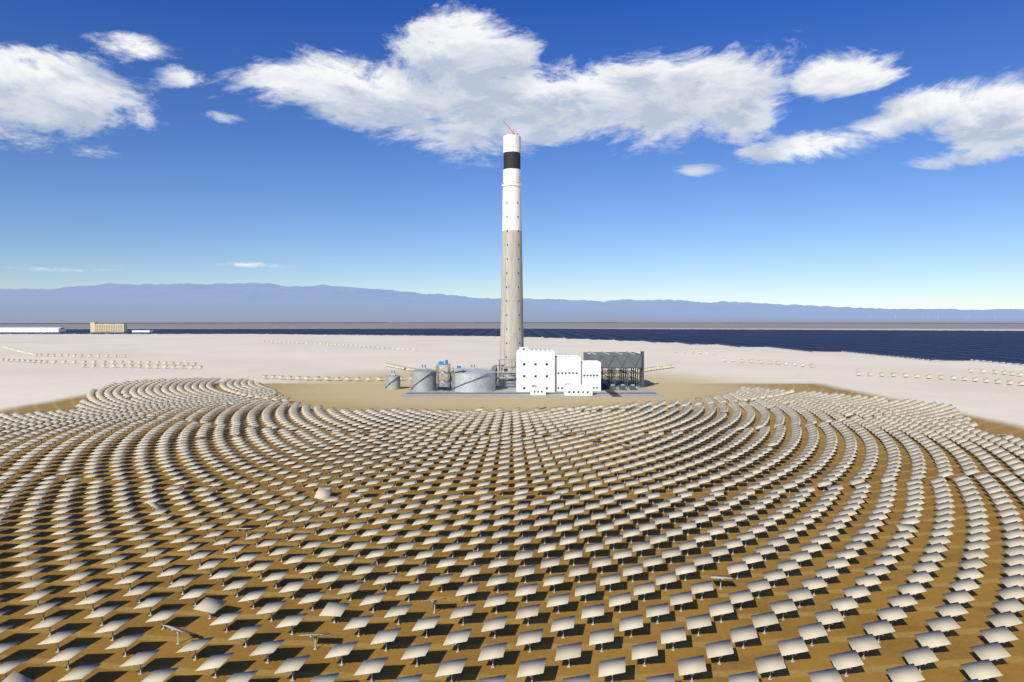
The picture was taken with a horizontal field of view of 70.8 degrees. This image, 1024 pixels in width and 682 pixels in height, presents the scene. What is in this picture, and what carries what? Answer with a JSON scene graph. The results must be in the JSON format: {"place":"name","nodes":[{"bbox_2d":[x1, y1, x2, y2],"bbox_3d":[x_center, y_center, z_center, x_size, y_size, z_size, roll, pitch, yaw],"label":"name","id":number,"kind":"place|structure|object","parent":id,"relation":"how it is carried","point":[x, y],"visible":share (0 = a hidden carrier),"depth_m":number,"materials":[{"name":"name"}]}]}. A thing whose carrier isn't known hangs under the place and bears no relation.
{"place":"outdoors","nodes":[
{"label":"outdoors","id":0,"kind":"place"},
{"bbox_2d":[0,322,1023,681],"bbox_3d":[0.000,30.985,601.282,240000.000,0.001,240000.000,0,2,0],"label":"ground","id":1,"kind":"structure","parent":0,"point":[990,406],"depth_m":178.05,"materials":[{"name":"beige sand"}]},
{"bbox_2d":[0,322,152,331],"bbox_3d":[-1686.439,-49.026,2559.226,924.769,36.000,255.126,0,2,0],"label":"distant buildings","id":2,"kind":"structure","parent":1,"relation":"on","point":[95,327],"depth_m":2432.53,"materials":[{"name":"beige"}]},
{"bbox_2d":[2,340,415,356],"bbox_3d":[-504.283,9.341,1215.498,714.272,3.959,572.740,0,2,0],"label":"distant heliostats","id":3,"kind":"object","parent":1,"relation":"on","point":[35,354],"visible":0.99,"depth_m":1160.49,"materials":[{"name":"metal"}]},
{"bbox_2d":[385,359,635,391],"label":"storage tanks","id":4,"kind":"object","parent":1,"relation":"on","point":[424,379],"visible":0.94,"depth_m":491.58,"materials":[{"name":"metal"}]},
{"bbox_2d":[500,121,523,378],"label":"solar power tower","id":5,"kind":"structure","parent":1,"relation":"on","point":[511,337],"depth_m":590.82,"materials":[{"name":"concrete"}]},
{"bbox_2d":[0,445,1023,681],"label":"heliostats","id":6,"kind":"object","parent":1,"relation":"on","point":[1011,594],"visible":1,"depth_m":145.18,"materials":[{"name":"metal"}]},
{"bbox_2d":[0,375,1023,479],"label":"heliostats","id":7,"kind":"object","parent":1,"relation":"on","point":[905,415],"visible":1,"depth_m":324.33,"materials":[{"name":"metal"}]},
{"bbox_2d":[0,328,1023,364],"bbox_3d":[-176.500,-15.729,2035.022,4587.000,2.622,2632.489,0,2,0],"label":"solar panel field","id":8,"kind":"structure","parent":1,"relation":"on","point":[1006,347],"depth_m":1866.23,"materials":[{"name":"blue liquid"}]},
{"bbox_2d":[0,350,1023,385],"bbox_3d":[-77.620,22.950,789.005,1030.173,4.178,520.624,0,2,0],"label":"distant heliostats","id":9,"kind":"object","parent":1,"relation":"on","point":[975,379],"visible":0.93,"depth_m":719.08,"materials":[{"name":"metal"}]},
{"bbox_2d":[399,376,665,396],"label":"concrete pad","id":10,"kind":"object","parent":1,"relation":"on","point":[501,390],"visible":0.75,"depth_m":477.62,"materials":[{"name":"concrete"}]},
{"bbox_2d":[516,347,600,395],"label":"power block buildings","id":11,"kind":"structure","parent":1,"relation":"on","point":[541,372],"depth_m":489.16,"materials":[{"name":"white metal"}]},
{"bbox_2d":[583,351,643,387],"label":"air cooled condenser","id":12,"kind":"object","parent":1,"relation":"on","point":[619,360],"visible":0.69,"depth_m":517.63,"materials":[{"name":"metal"}]},
{"bbox_2d":[0,283,1023,323],"bbox_3d":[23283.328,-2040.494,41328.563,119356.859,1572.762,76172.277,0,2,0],"label":"mountains","id":13,"kind":"structure","parent":0,"point":[114,303],"depth_m":22118.22,"materials":[{"name":"stone"}]},
{"bbox_2d":[0,0,1023,309],"label":"sky","id":14,"kind":"structure","parent":0,"point":[834,153],"materials":[{"name":"blue"}]}
]}

